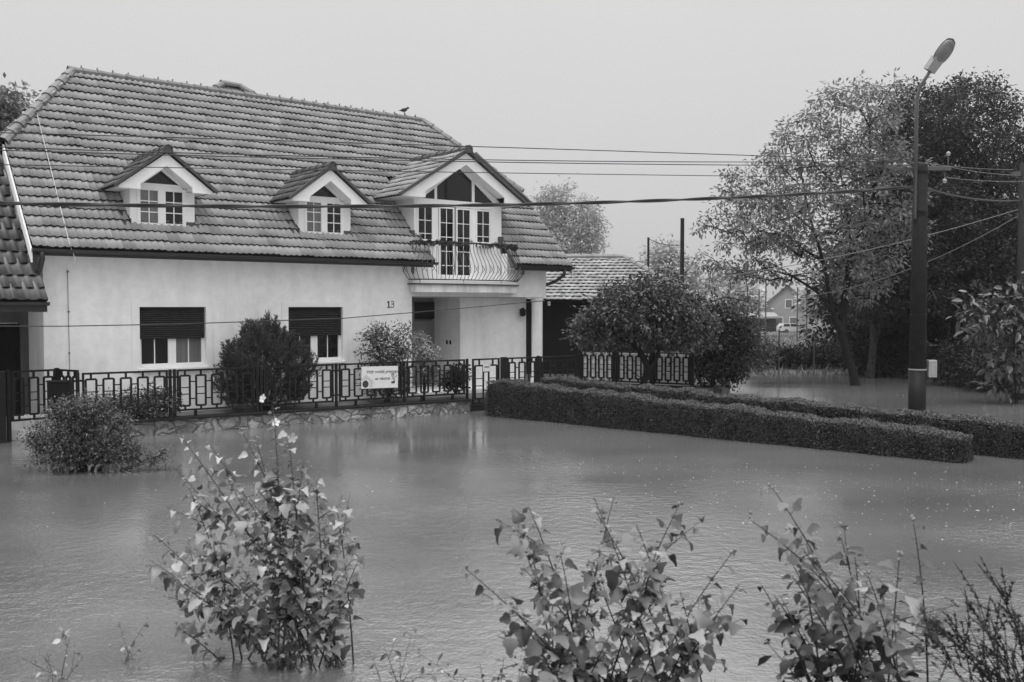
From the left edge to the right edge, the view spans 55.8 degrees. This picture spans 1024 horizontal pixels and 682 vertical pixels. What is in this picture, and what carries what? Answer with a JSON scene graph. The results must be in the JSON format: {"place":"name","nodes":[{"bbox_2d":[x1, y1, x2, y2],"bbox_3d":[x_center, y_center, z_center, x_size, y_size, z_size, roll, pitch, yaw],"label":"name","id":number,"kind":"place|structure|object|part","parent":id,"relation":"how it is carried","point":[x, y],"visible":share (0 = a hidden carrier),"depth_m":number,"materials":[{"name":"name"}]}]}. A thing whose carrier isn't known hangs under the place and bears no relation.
{"place":"outdoors","nodes":[
{"label":"outdoors","id":0,"kind":"place"},
{"bbox_2d":[84,373,729,420],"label":"yard ground","id":1,"kind":"structure","parent":0,"point":[479,395],"depth_m":24.86,"materials":[{"name":"grey concrete"}]},
{"bbox_2d":[94,381,183,420],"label":"rose bush","id":2,"kind":"object","parent":1,"relation":"on","point":[160,400],"visible":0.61,"depth_m":20.62,"materials":[{"name":"black plant"}]},
{"bbox_2d":[209,309,322,410],"bbox_3d":[-5.718,0.531,22.601,2.874,2.585,1.568,-2,3,-39],"label":"conifer bush","id":3,"kind":"object","parent":1,"relation":"on","point":[276,346],"visible":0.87,"depth_m":22.26,"materials":[{"name":"black plant"}]},
{"bbox_2d":[353,320,420,401],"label":"leafy shrub","id":4,"kind":"object","parent":1,"relation":"on","point":[398,350],"visible":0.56,"depth_m":24.37,"materials":[{"name":"grey plant"}]},
{"bbox_2d":[406,331,444,400],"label":"hydrangea bush","id":5,"kind":"object","parent":1,"relation":"on","point":[425,353],"visible":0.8,"depth_m":24.63,"materials":[{"name":"grey plant"}]},
{"bbox_2d":[435,361,471,393],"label":"bush","id":6,"kind":"object","parent":1,"relation":"on","point":[459,377],"visible":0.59,"depth_m":25.32,"materials":[{"name":"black plant"}]},
{"bbox_2d":[526,253,702,373],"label":"tiled shed","id":7,"kind":"structure","parent":1,"relation":"on","point":[590,273],"depth_m":34.72,"materials":[{"name":"tile"}]},
{"bbox_2d":[670,289,768,392],"bbox_3d":[6.166,0.038,29.050,2.896,3.202,2.562,0,2,0],"label":"creeper bush","id":8,"kind":"object","parent":1,"relation":"on","point":[725,364],"visible":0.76,"depth_m":28.66,"materials":[{"name":"black plant"}]},
{"bbox_2d":[0,373,1023,681],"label":"flood water","id":9,"kind":"structure","parent":0,"point":[76,551],"depth_m":11.60,"materials":[{"name":"grey liquid"}]},
{"bbox_2d":[18,627,83,681],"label":"bank weed","id":10,"kind":"object","parent":9,"relation":"in","point":[56,641],"visible":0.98,"depth_m":7.05,"materials":[{"name":"grey"}]},
{"bbox_2d":[16,386,175,474],"bbox_3d":[-6.842,1.600,15.992,2.629,1.748,1.273,0,2,0],"label":"flooded shrub","id":11,"kind":"object","parent":9,"relation":"in","point":[85,451],"visible":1,"depth_m":15.82,"materials":[{"name":"grey plant"}]},
{"bbox_2d":[117,617,148,663],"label":"bank weed","id":12,"kind":"object","parent":9,"relation":"in","point":[132,645],"visible":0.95,"depth_m":7.39,"materials":[{"name":"grey"}]},
{"bbox_2d":[144,394,366,671],"bbox_3d":[-1.929,1.506,7.355,1.691,2.187,1.109,0,2,0],"label":"mallow bush","id":13,"kind":"object","parent":9,"relation":"on","point":[288,583],"visible":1,"depth_m":7.24,"materials":[{"name":"grey plant"}]},
{"bbox_2d":[367,628,448,681],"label":"bank weed","id":14,"kind":"object","parent":9,"relation":"in","point":[398,654],"visible":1,"depth_m":6.67,"materials":[{"name":"grey"}]},
{"bbox_2d":[25,398,1020,638],"bbox_3d":[0.740,1.981,20.262,27.354,0.011,25.124,0,2,0],"label":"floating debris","id":15,"kind":"object","parent":9,"relation":"on","point":[690,507],"visible":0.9,"depth_m":14.05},
{"bbox_2d":[717,297,786,379],"bbox_3d":[7.965,-0.065,32.980,2.670,2.930,2.189,0,2,0],"label":"creeper bush","id":16,"kind":"object","parent":9,"relation":"on","point":[762,344],"visible":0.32,"depth_m":32.82,"materials":[{"name":"black plant"}]},
{"bbox_2d":[686,67,939,385],"bbox_3d":[10.150,-3.770,33.358,8.438,10.998,6.254,0,2,0],"label":"broadleaf tree","id":17,"kind":"object","parent":9,"relation":"on","point":[804,207],"visible":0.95,"depth_m":32.72,"materials":[{"name":"grey plant"}]},
{"bbox_2d":[817,76,998,377],"bbox_3d":[15.114,-4.380,36.868,6.180,11.568,5.707,0,2,0],"label":"dense tree","id":18,"kind":"object","parent":9,"relation":"on","point":[951,130],"visible":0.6,"depth_m":36.05,"materials":[{"name":"black plant"}]},
{"bbox_2d":[927,333,1013,391],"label":"undergrowth bush","id":19,"kind":"object","parent":9,"relation":"on","point":[967,363],"visible":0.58,"depth_m":32.44,"materials":[{"name":"black plant"}]},
{"bbox_2d":[930,249,1016,381],"bbox_3d":[17.976,-0.881,35.118,4.959,5.633,4.349,0,2,-9],"label":"undergrowth bush","id":20,"kind":"object","parent":9,"relation":"on","point":[980,313],"visible":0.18,"depth_m":35.02,"materials":[{"name":"black plant"}]},
{"bbox_2d":[946,271,1023,403],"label":"leaved shrub","id":21,"kind":"object","parent":9,"relation":"on","point":[1014,324],"visible":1,"depth_m":26.93,"materials":[{"name":"grey plant"}]},
{"bbox_2d":[1011,384,1023,399],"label":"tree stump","id":22,"kind":"object","parent":9,"relation":"in","point":[1012,395],"visible":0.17,"depth_m":28.45,"materials":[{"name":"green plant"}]},
{"bbox_2d":[0,0,1023,307],"label":"sky","id":23,"kind":"structure","parent":0,"point":[709,77],"materials":[{"name":"grey"}]},
{"bbox_2d":[709,309,952,374],"bbox_3d":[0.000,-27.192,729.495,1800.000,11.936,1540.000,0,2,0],"label":"ground","id":24,"kind":"structure","parent":0,"point":[800,340],"depth_m":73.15,"materials":[{"name":"plant"}]},
{"bbox_2d":[0,371,6,442],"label":"drive gate","id":25,"kind":"structure","parent":24,"relation":"on","point":[3,437],"depth_m":19.18,"materials":[{"name":"black metal"}]},
{"bbox_2d":[0,72,41,131],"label":"tree","id":26,"kind":"object","parent":24,"relation":"on","point":[11,107],"visible":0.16,"depth_m":41.16,"materials":[{"name":"grey plant"}]},
{"bbox_2d":[0,152,49,413],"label":"outbuilding","id":27,"kind":"structure","parent":24,"relation":"on","point":[23,293],"depth_m":20.39,"materials":[{"name":"tile"}]},
{"bbox_2d":[0,323,20,413],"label":"plank door","id":28,"kind":"structure","parent":27,"relation":"in","point":[9,336],"depth_m":21.21,"materials":[{"name":"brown wood"}]},
{"bbox_2d":[5,369,55,441],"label":"drive gate","id":29,"kind":"structure","parent":24,"relation":"on","point":[11,393],"depth_m":19.52,"materials":[{"name":"black metal"}]},
{"bbox_2d":[6,414,66,439],"bbox_3d":[-9.972,2.078,20.186,1.450,1.030,0.800,-1,2,-20],"label":"entrance step","id":30,"kind":"object","parent":24,"relation":"on","point":[17,426],"visible":0.03,"depth_m":19.99,"materials":[{"name":"concrete"}]},
{"bbox_2d":[46,380,73,427],"bbox_3d":[-8.950,1.647,19.190,0.440,1.760,0.280,0,2,-8],"label":"letter box","id":31,"kind":"object","parent":24,"relation":"on","point":[56,389],"visible":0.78,"depth_m":19.05,"materials":[{"name":"black paint"}]},
{"bbox_2d":[54,368,78,415],"bbox_3d":[-9.138,1.532,19.901,0.776,1.940,0.080,1,2,33],"label":"iron fence","id":32,"kind":"object","parent":24,"relation":"on","point":[59,373],"visible":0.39,"depth_m":19.86,"materials":[{"name":"black metal"}]},
{"bbox_2d":[81,398,469,440],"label":"stone wall","id":33,"kind":"structure","parent":24,"relation":"on","point":[149,426],"depth_m":22.12,"materials":[{"name":"stone"}]},
{"bbox_2d":[72,359,470,420],"bbox_3d":[-4.985,1.483,22.314,9.500,1.870,0.060,-1,2,-35],"label":"iron fence","id":34,"kind":"object","parent":33,"relation":"on","point":[258,374],"visible":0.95,"depth_m":21.88,"materials":[{"name":"black metal"}]},
{"bbox_2d":[361,366,398,388],"bbox_3d":[-3.200,0.877,23.460,1.026,0.544,0.016,-1,2,-35],"label":"sign board","id":35,"kind":"object","parent":34,"relation":"attached to","point":[379,376],"visible":1,"depth_m":23.45,"materials":[{"name":"grey plastic"}]},
{"bbox_2d":[0,65,574,416],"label":"dwelling house","id":36,"kind":"structure","parent":24,"relation":"on","point":[107,265],"depth_m":24.31,"materials":[{"name":"paint"}]},
{"bbox_2d":[138,338,209,370],"bbox_3d":[-7.728,-0.064,22.057,1.610,1.420,0.260,-2,3,-39],"label":"window","id":37,"kind":"structure","parent":36,"relation":"in","point":[178,353],"depth_m":22.10,"materials":[{"name":"white paint"}]},
{"bbox_2d":[0,300,544,326],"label":"telephone wire","id":38,"kind":"object","parent":36,"relation":"attached to","point":[257,321],"visible":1,"depth_m":19.82,"materials":[{"name":"black"}]},
{"bbox_2d":[294,335,345,363],"bbox_3d":[-4.940,-0.143,24.290,1.600,1.420,0.260,-2,3,-39],"label":"window","id":39,"kind":"structure","parent":36,"relation":"in","point":[328,347],"depth_m":24.55,"materials":[{"name":"white paint"}]},
{"bbox_2d":[414,321,434,383],"bbox_3d":[-2.564,0.327,28.430,0.720,1.850,0.160,-2,3,-39],"label":"front door","id":40,"kind":"structure","parent":36,"relation":"in","point":[426,326],"depth_m":28.42,"materials":[{"name":"paint"}]},
{"bbox_2d":[413,649,532,681],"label":"bank weed","id":41,"kind":"object","parent":24,"relation":"on","point":[483,675],"visible":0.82,"depth_m":5.68,"materials":[{"name":"grey"}]},
{"bbox_2d":[528,175,612,253],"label":"tree","id":42,"kind":"object","parent":24,"relation":"on","point":[583,238],"visible":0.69,"depth_m":148.25,"materials":[{"name":"grey plant"}]},
{"bbox_2d":[465,490,746,681],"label":"mallow bush","id":43,"kind":"object","parent":24,"relation":"on","point":[572,649],"visible":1,"depth_m":5.46,"materials":[{"name":"grey plant"}]},
{"bbox_2d":[577,349,694,392],"bbox_3d":[3.620,1.284,28.696,3.686,2.020,0.220,1,2,29],"label":"iron fence","id":44,"kind":"object","parent":24,"relation":"on","point":[677,371],"visible":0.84,"depth_m":28.67,"materials":[{"name":"metal"}]},
{"bbox_2d":[559,267,730,385],"bbox_3d":[3.639,-0.314,26.513,4.741,3.417,3.377,0,2,0],"label":"round tree","id":45,"kind":"object","parent":24,"relation":"on","point":[658,314],"visible":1,"depth_m":26.09,"materials":[{"name":"grey plant"}]},
{"bbox_2d":[647,237,649,266],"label":"bare post","id":46,"kind":"object","parent":24,"relation":"on","point":[648,244],"visible":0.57,"depth_m":41.86,"materials":[{"name":"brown wood"}]},
{"bbox_2d":[634,233,708,291],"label":"tree","id":47,"kind":"object","parent":24,"relation":"on","point":[666,258],"visible":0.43,"depth_m":123.50,"materials":[{"name":"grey plant"}]},
{"bbox_2d":[680,218,683,285],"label":"bare post","id":48,"kind":"object","parent":24,"relation":"on","point":[681,246],"visible":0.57,"depth_m":41.82,"materials":[{"name":"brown wood"}]},
{"bbox_2d":[696,270,730,304],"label":"tree","id":49,"kind":"object","parent":24,"relation":"on","point":[715,284],"visible":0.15,"depth_m":163.44,"materials":[{"name":"grey plant"}]},
{"bbox_2d":[699,292,734,319],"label":"tree","id":50,"kind":"object","parent":24,"relation":"on","point":[709,293],"visible":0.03,"depth_m":119.55,"materials":[{"name":"grey plant"}]},
{"bbox_2d":[484,378,973,463],"bbox_3d":[3.783,1.741,20.624,11.331,1.436,0.927,2,3,41],"label":"clipped hedge","id":51,"kind":"object","parent":24,"relation":"on","point":[528,400],"visible":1,"depth_m":19.84,"materials":[{"name":"black plant"}]},
{"bbox_2d":[713,278,773,311],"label":"tree","id":52,"kind":"object","parent":24,"relation":"on","point":[738,288],"visible":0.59,"depth_m":148.46,"materials":[{"name":"grey plant"}]},
{"bbox_2d":[737,312,778,331],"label":"garage","id":53,"kind":"structure","parent":24,"relation":"on","point":[771,318],"depth_m":145.01,"materials":[{"name":"grey wood"}]},
{"bbox_2d":[758,289,759,331],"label":"thin post","id":54,"kind":"object","parent":24,"relation":"on","point":[759,307],"visible":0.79,"depth_m":73.93,"materials":[{"name":"grey metal"}]},
{"bbox_2d":[765,281,766,336],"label":"thin post","id":55,"kind":"object","parent":24,"relation":"on","point":[765,303],"visible":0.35,"depth_m":73.91,"materials":[{"name":"grey metal"}]},
{"bbox_2d":[778,329,779,378],"bbox_3d":[10.077,0.740,36.548,0.056,2.356,0.080,0,2,0],"label":"thin post","id":56,"kind":"object","parent":24,"relation":"on","point":[778,353],"visible":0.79,"depth_m":36.52,"materials":[{"name":"grey metal"}]},
{"bbox_2d":[539,375,1023,458],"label":"clipped hedge","id":57,"kind":"object","parent":24,"relation":"on","point":[993,437],"visible":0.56,"depth_m":19.14,"materials":[{"name":"black plant"}]},
{"bbox_2d":[750,341,815,369],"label":"fence bush","id":58,"kind":"object","parent":24,"relation":"on","point":[784,354],"visible":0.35,"depth_m":40.42,"materials":[{"name":"black plant"}]},
{"bbox_2d":[762,286,810,328],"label":"gable house","id":59,"kind":"structure","parent":24,"relation":"on","point":[781,303],"depth_m":147.95,"materials":[{"name":"white paint"}]},
{"bbox_2d":[776,317,782,326],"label":"window","id":60,"kind":"structure","parent":59,"relation":"in","point":[778,320],"depth_m":148.26,"materials":[{"name":"white paint"}]},
{"bbox_2d":[785,299,792,307],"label":"window","id":61,"kind":"structure","parent":59,"relation":"in","point":[788,302],"depth_m":147.76,"materials":[{"name":"grey glass"}]},
{"bbox_2d":[789,317,796,322],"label":"window","id":62,"kind":"structure","parent":59,"relation":"in","point":[791,319],"depth_m":147.65,"materials":[{"name":"grey glass"}]},
{"bbox_2d":[776,323,809,332],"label":"parked car","id":63,"kind":"object","parent":24,"relation":"on","point":[786,327],"visible":0.76,"depth_m":139.18,"materials":[{"name":"grey paint"}]},
{"bbox_2d":[796,288,797,338],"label":"thin post","id":64,"kind":"object","parent":24,"relation":"on","point":[797,317],"visible":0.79,"depth_m":73.94,"materials":[{"name":"grey metal"}]},
{"bbox_2d":[777,342,835,369],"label":"fence bush","id":65,"kind":"object","parent":24,"relation":"on","point":[806,363],"visible":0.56,"depth_m":40.48,"materials":[{"name":"black plant"}]},
{"bbox_2d":[806,277,807,336],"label":"thin post","id":66,"kind":"object","parent":24,"relation":"on","point":[806,308],"visible":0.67,"depth_m":73.92,"materials":[{"name":"grey metal"}]},
{"bbox_2d":[813,330,814,378],"bbox_3d":[11.405,0.725,36.548,0.056,2.265,0.080,0,2,0],"label":"thin post","id":67,"kind":"object","parent":24,"relation":"on","point":[814,358],"visible":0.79,"depth_m":36.54,"materials":[{"name":"grey metal"}]},
{"bbox_2d":[791,277,837,327],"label":"tree","id":68,"kind":"object","parent":24,"relation":"on","point":[801,291],"visible":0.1,"depth_m":134.66,"materials":[{"name":"plant"}]},
{"bbox_2d":[801,339,858,368],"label":"fence bush","id":69,"kind":"object","parent":24,"relation":"on","point":[835,357],"visible":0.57,"depth_m":40.55,"materials":[{"name":"black plant"}]},
{"bbox_2d":[757,538,904,681],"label":"heart leaved shrub","id":70,"kind":"object","parent":24,"relation":"on","point":[821,664],"visible":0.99,"depth_m":5.13,"materials":[{"name":"grey plant"}]},
{"bbox_2d":[746,483,959,681],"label":"mallow bush","id":71,"kind":"object","parent":24,"relation":"on","point":[868,622],"visible":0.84,"depth_m":5.37,"materials":[{"name":"grey plant"}]},
{"bbox_2d":[826,290,952,377],"bbox_3d":[14.745,-0.302,38.019,4.573,4.220,3.950,0,2,0],"label":"undergrowth bush","id":72,"kind":"object","parent":24,"relation":"on","point":[893,350],"visible":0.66,"depth_m":37.43,"materials":[{"name":"black plant"}]},
{"bbox_2d":[791,192,993,348],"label":"dense tree","id":73,"kind":"object","parent":24,"relation":"on","point":[825,317],"visible":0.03,"depth_m":45.12,"materials":[{"name":"black plant"}]},
{"bbox_2d":[793,172,1017,351],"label":"tree","id":74,"kind":"object","parent":24,"relation":"on","point":[828,334],"visible":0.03,"depth_m":51.58,"materials":[{"name":"grey plant"}]},
{"bbox_2d":[863,300,961,365],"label":"undergrowth bush","id":75,"kind":"object","parent":24,"relation":"on","point":[932,341],"visible":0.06,"depth_m":40.86,"materials":[{"name":"black plant"}]},
{"bbox_2d":[891,38,954,414],"bbox_3d":[9.991,-2.385,23.653,1.384,9.707,0.641,1,2,21],"label":"street lamp","id":76,"kind":"object","parent":24,"relation":"on","point":[939,57],"visible":0.95,"depth_m":23.58,"materials":[{"name":"grey metal"}]},
{"bbox_2d":[0,146,894,161],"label":"overhead wire","id":77,"kind":"object","parent":76,"relation":"attached to","point":[408,158],"visible":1,"depth_m":19.29,"materials":[{"name":"black metal"}]},
{"bbox_2d":[0,164,897,177],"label":"overhead wire","id":78,"kind":"object","parent":76,"relation":"attached to","point":[432,171],"visible":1,"depth_m":19.24,"materials":[{"name":"black metal"}]},
{"bbox_2d":[0,132,904,160],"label":"overhead wire","id":79,"kind":"object","parent":76,"relation":"attached to","point":[426,145],"visible":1,"depth_m":19.40,"materials":[{"name":"black metal"}]},
{"bbox_2d":[0,186,913,208],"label":"service cable","id":80,"kind":"object","parent":76,"relation":"attached to","point":[154,205],"visible":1,"depth_m":19.45,"materials":[{"name":"black rubber"}]},
{"bbox_2d":[0,150,923,165],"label":"overhead wire","id":81,"kind":"object","parent":76,"relation":"attached to","point":[447,161],"visible":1,"depth_m":19.25,"materials":[{"name":"black metal"}]},
{"bbox_2d":[927,360,936,376],"bbox_3d":[10.280,0.676,23.774,0.260,0.420,0.168,0,2,0],"label":"meter cabinet","id":82,"kind":"object","parent":76,"relation":"attached to","point":[931,368],"visible":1,"depth_m":23.70,"materials":[{"name":"grey paint"}]},
{"bbox_3d":[10.310,0.679,23.693,0.150,0.340,0.006,0,2,0],"label":"cabinet door","id":83,"kind":"part","parent":82,"relation":"part of","materials":[{"name":"grey paint"}]},
{"bbox_2d":[905,160,1013,169],"bbox_3d":[12.085,-4.692,25.891,6.334,0.374,0.015,-2,3,-41],"label":"overhead wire","id":84,"kind":"object","parent":76,"relation":"attached to","point":[966,167],"visible":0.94,"depth_m":26.01,"materials":[{"name":"grey metal"}]},
{"bbox_2d":[945,177,1021,181],"bbox_3d":[12.775,-4.309,25.790,6.210,0.494,0.015,-2,3,-44],"label":"overhead wire","id":85,"kind":"object","parent":76,"relation":"attached to","point":[982,180],"visible":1,"depth_m":25.93,"materials":[{"name":"grey metal"}]},
{"bbox_2d":[951,167,1021,175],"bbox_3d":[12.690,-4.519,25.782,0.015,0.394,5.978,2,3,43],"label":"overhead wire","id":86,"kind":"object","parent":76,"relation":"attached to","point":[982,172],"visible":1,"depth_m":25.39,"materials":[{"name":"grey metal"}]},
{"bbox_2d":[872,66,1023,379],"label":"dense tree","id":87,"kind":"object","parent":24,"relation":"on","point":[979,159],"visible":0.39,"depth_m":37.64,"materials":[{"name":"black plant"}]},
{"bbox_2d":[898,554,1023,681],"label":"seed weed","id":88,"kind":"object","parent":24,"relation":"on","point":[987,673],"visible":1,"depth_m":4.96,"materials":[{"name":"grey"}]},
{"bbox_2d":[932,104,1023,331],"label":"dense tree","id":89,"kind":"object","parent":24,"relation":"on","point":[1019,159],"visible":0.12,"depth_m":40.46,"materials":[{"name":"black plant"}]},
{"bbox_2d":[1011,163,1023,399],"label":"utility pole","id":90,"kind":"object","parent":24,"relation":"on","point":[1020,258],"visible":0.52,"depth_m":27.95,"materials":[{"name":"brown wood"}]},
{"bbox_2d":[686,209,1018,281],"bbox_3d":[10.044,-2.840,28.968,9.587,2.079,0.023,0,2,11],"label":"telephone wire","id":91,"kind":"object","parent":90,"relation":"attached to","point":[855,252],"visible":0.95,"depth_m":28.95,"materials":[{"name":"grey metal"}]},
{"bbox_2d":[800,216,1016,297],"bbox_3d":[11.979,-2.540,29.478,6.246,2.410,0.019,1,2,28],"label":"telephone wire","id":92,"kind":"object","parent":90,"relation":"attached to","point":[910,268],"visible":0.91,"depth_m":29.49,"materials":[{"name":"grey metal"}]},
{"bbox_2d":[928,188,1021,201],"bbox_3d":[12.460,-3.877,25.870,6.217,0.279,0.045,-2,3,-43],"label":"service cable","id":93,"kind":"object","parent":90,"relation":"attached to","point":[932,190],"visible":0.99,"depth_m":25.62,"materials":[{"name":"black rubber"}]},
{"bbox_3d":[0.776,1.906,26.289,2.680,0.945,0.380,-1,2,-35],"label":"stone wall","id":94,"kind":"object","parent":24,"relation":"on","visible":0},
{"bbox_2d":[471,358,499,410],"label":"garden gate","id":95,"kind":"structure","parent":94,"relation":"attached to","point":[485,368],"depth_m":25.18,"materials":[{"name":"black metal"}]},
{"bbox_2d":[500,354,580,382],"bbox_3d":[0.809,0.938,26.295,2.680,1.080,0.070,-1,2,-35],"label":"iron fence","id":96,"kind":"object","parent":94,"relation":"on","point":[538,371],"visible":0.69,"depth_m":26.17,"materials":[{"name":"black metal"}]}
]}

